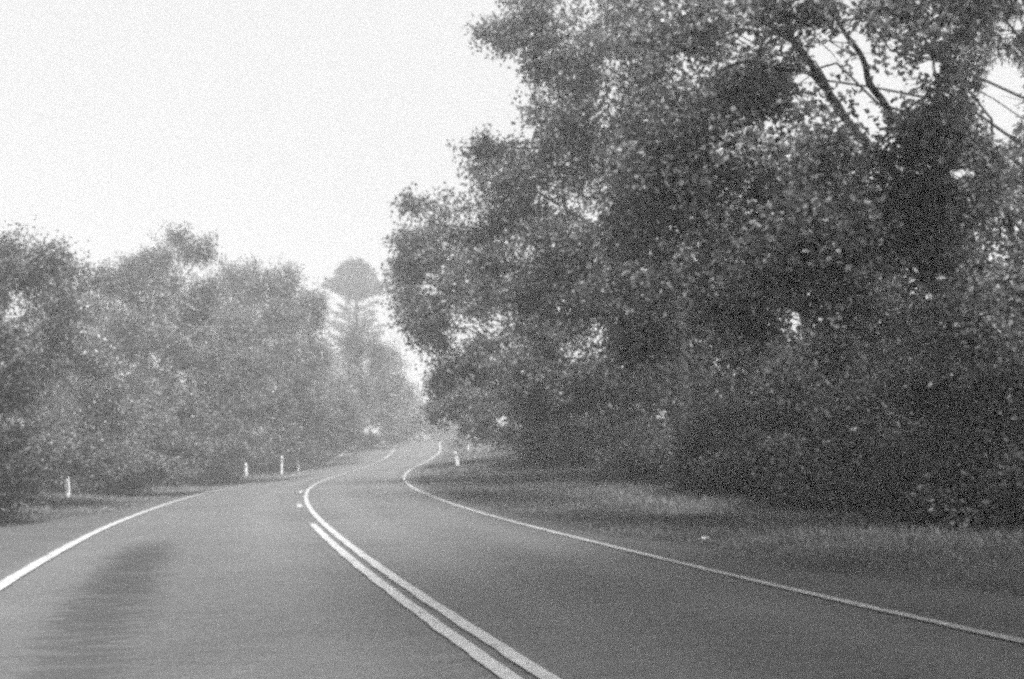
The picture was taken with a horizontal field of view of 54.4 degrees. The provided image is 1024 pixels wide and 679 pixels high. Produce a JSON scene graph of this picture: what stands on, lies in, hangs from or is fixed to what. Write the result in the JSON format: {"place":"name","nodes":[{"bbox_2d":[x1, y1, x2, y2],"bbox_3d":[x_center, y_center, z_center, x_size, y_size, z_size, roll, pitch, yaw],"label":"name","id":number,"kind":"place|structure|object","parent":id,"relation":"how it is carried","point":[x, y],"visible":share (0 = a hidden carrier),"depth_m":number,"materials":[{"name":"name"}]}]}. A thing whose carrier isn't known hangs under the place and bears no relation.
{"place":"outdoors","nodes":[
{"label":"outdoors","id":0,"kind":"place"},
{"bbox_2d":[0,441,1023,678],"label":"road","id":1,"kind":"structure","parent":0,"point":[380,562],"depth_m":8.05,"materials":[{"name":"grey asphalt"}]},
{"bbox_2d":[0,416,1023,596],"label":"ground","id":2,"kind":"structure","parent":0,"point":[900,574],"depth_m":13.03,"materials":[{"name":"grey plant"}]},
{"bbox_2d":[0,304,60,519],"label":"roadside shrub","id":3,"kind":"object","parent":2,"relation":"on","point":[15,474],"visible":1,"depth_m":17.15,"materials":[{"name":"grey plant"}]},
{"bbox_2d":[0,215,131,399],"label":"broadleaf tree","id":4,"kind":"object","parent":2,"relation":"on","point":[35,269],"visible":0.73,"depth_m":24.03,"materials":[{"name":"grey plant"}]},
{"bbox_2d":[66,477,69,496],"bbox_3d":[-13.400,4.486,30.033,0.130,0.687,0.044,-3,-6,0],"label":"guide post","id":5,"kind":"object","parent":2,"relation":"on","point":[68,488],"visible":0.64,"depth_m":30.03,"materials":[{"name":"white plastic"}]},
{"bbox_2d":[1,367,153,499],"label":"roadside shrub","id":6,"kind":"object","parent":2,"relation":"on","point":[65,448],"visible":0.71,"depth_m":23.93,"materials":[{"name":"grey plant"}]},
{"bbox_2d":[0,286,193,457],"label":"broadleaf tree","id":7,"kind":"object","parent":2,"relation":"on","point":[68,381],"visible":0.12,"depth_m":42.25,"materials":[{"name":"grey plant"}]},
{"bbox_2d":[50,258,170,396],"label":"broadleaf tree","id":8,"kind":"object","parent":2,"relation":"on","point":[119,293],"visible":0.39,"depth_m":41.69,"materials":[{"name":"grey plant"}]},
{"bbox_2d":[42,379,227,495],"bbox_3d":[-12.949,3.310,32.544,6.817,4.030,4.818,-2,-6,19],"label":"roadside shrub","id":9,"kind":"object","parent":2,"relation":"on","point":[159,432],"visible":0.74,"depth_m":31.90,"materials":[{"name":"grey plant"}]},
{"bbox_2d":[78,219,272,482],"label":"broadleaf tree","id":10,"kind":"object","parent":2,"relation":"on","point":[191,350],"visible":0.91,"depth_m":41.94,"materials":[{"name":"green plant"}]},
{"bbox_2d":[154,342,329,485],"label":"roadside shrub","id":11,"kind":"object","parent":2,"relation":"on","point":[267,399],"visible":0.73,"depth_m":43.09,"materials":[{"name":"grey plant"}]},
{"bbox_2d":[244,463,247,475],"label":"guide post","id":12,"kind":"object","parent":2,"relation":"on","point":[245,466],"visible":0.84,"depth_m":51.14,"materials":[{"name":"white plastic"}]},
{"bbox_2d":[162,252,344,462],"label":"broadleaf tree","id":13,"kind":"object","parent":2,"relation":"on","point":[283,311],"visible":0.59,"depth_m":52.43,"materials":[{"name":"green plant"}]},
{"bbox_2d":[171,356,381,464],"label":"broadleaf tree","id":14,"kind":"object","parent":2,"relation":"on","point":[342,383],"visible":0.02,"depth_m":61.49,"materials":[{"name":"grey plant"}]},
{"bbox_2d":[222,381,373,471],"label":"roadside shrub","id":15,"kind":"object","parent":2,"relation":"on","point":[340,433],"visible":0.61,"depth_m":56.26,"materials":[{"name":"grey plant"}]},
{"bbox_2d":[319,256,390,441],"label":"bunya pine","id":16,"kind":"object","parent":2,"relation":"on","point":[351,286],"visible":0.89,"depth_m":118.11,"materials":[{"name":"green plant"}]},
{"bbox_2d":[293,416,416,448],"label":"roadside shrub","id":17,"kind":"object","parent":2,"relation":"on","point":[394,436],"visible":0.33,"depth_m":73.88,"materials":[{"name":"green plant"}]},
{"bbox_2d":[318,307,415,427],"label":"broadleaf tree","id":18,"kind":"object","parent":2,"relation":"on","point":[357,345],"visible":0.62,"depth_m":69.50,"materials":[{"name":"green plant"}]},
{"bbox_2d":[339,338,426,440],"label":"broadleaf tree","id":19,"kind":"object","parent":2,"relation":"on","point":[414,424],"visible":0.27,"depth_m":82.50,"materials":[{"name":"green plant"}]},
{"bbox_2d":[378,394,473,442],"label":"distant tree","id":20,"kind":"object","parent":2,"relation":"on","point":[440,435],"visible":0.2,"depth_m":118.12,"materials":[{"name":"grey plant"}]},
{"bbox_2d":[454,451,458,465],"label":"guide post","id":21,"kind":"object","parent":2,"relation":"on","point":[456,458],"visible":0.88,"depth_m":42.83,"materials":[{"name":"white plastic"}]},
{"bbox_2d":[410,348,525,452],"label":"broadleaf tree","id":22,"kind":"object","parent":2,"relation":"on","point":[476,406],"visible":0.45,"depth_m":42.33,"materials":[{"name":"grey plant"}]},
{"bbox_2d":[379,206,626,469],"bbox_3d":[-0.720,0.287,32.450,7.310,8.413,9.411,1,-6,-7],"label":"broadleaf tree","id":23,"kind":"object","parent":2,"relation":"on","point":[428,320],"visible":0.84,"depth_m":31.15,"materials":[{"name":"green plant"}]},
{"bbox_2d":[387,0,704,489],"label":"broadleaf tree","id":24,"kind":"object","parent":2,"relation":"on","point":[551,279],"visible":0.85,"depth_m":21.38,"materials":[{"name":"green plant"}]},
{"bbox_2d":[482,362,625,467],"bbox_3d":[2.231,2.989,38.347,6.766,4.511,8.294,0,-6,0],"label":"roadside shrub","id":25,"kind":"object","parent":2,"relation":"on","point":[539,447],"visible":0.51,"depth_m":36.58,"materials":[{"name":"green plant"}]},
{"bbox_2d":[541,349,741,480],"bbox_3d":[4.913,2.331,30.497,7.632,4.404,6.020,3,-7,-29],"label":"roadside shrub","id":26,"kind":"object","parent":2,"relation":"on","point":[622,432],"visible":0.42,"depth_m":28.44,"materials":[{"name":"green plant"}]},
{"bbox_2d":[639,352,833,496],"bbox_3d":[6.428,2.097,24.218,6.573,3.801,6.958,0,-6,0],"label":"roadside shrub","id":27,"kind":"object","parent":2,"relation":"on","point":[727,407],"visible":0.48,"depth_m":22.78,"materials":[{"name":"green plant"}]},
{"bbox_2d":[498,102,996,450],"bbox_3d":[7.600,-1.593,29.514,16.079,10.326,6.920,0,-6,0],"label":"broadleaf tree","id":28,"kind":"object","parent":2,"relation":"on","point":[542,404],"visible":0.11,"depth_m":28.80,"materials":[{"name":"grey plant"}]},
{"bbox_2d":[568,0,1023,390],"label":"broadleaf tree","id":29,"kind":"object","parent":2,"relation":"on","point":[821,222],"visible":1,"depth_m":13.61,"materials":[{"name":"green plant"}]},
{"bbox_2d":[680,150,1023,448],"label":"broadleaf tree","id":30,"kind":"object","parent":2,"relation":"on","point":[827,355],"visible":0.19,"depth_m":19.99,"materials":[{"name":"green plant"}]},
{"bbox_2d":[715,343,1023,512],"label":"roadside shrub","id":31,"kind":"object","parent":2,"relation":"on","point":[827,475],"visible":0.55,"depth_m":18.07,"materials":[{"name":"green plant"}]},
{"bbox_2d":[845,322,1023,534],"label":"roadside shrub","id":32,"kind":"object","parent":2,"relation":"on","point":[974,470],"visible":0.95,"depth_m":14.12,"materials":[{"name":"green plant"}]},
{"bbox_2d":[905,0,1023,223],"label":"feathery tree","id":33,"kind":"object","parent":2,"relation":"on","point":[978,70],"visible":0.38,"depth_m":17.02,"materials":[{"name":"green plant"}]},
{"bbox_2d":[0,0,1023,442],"label":"sky","id":34,"kind":"structure","parent":0,"point":[275,127],"materials":[{"name":"white"}]}
]}

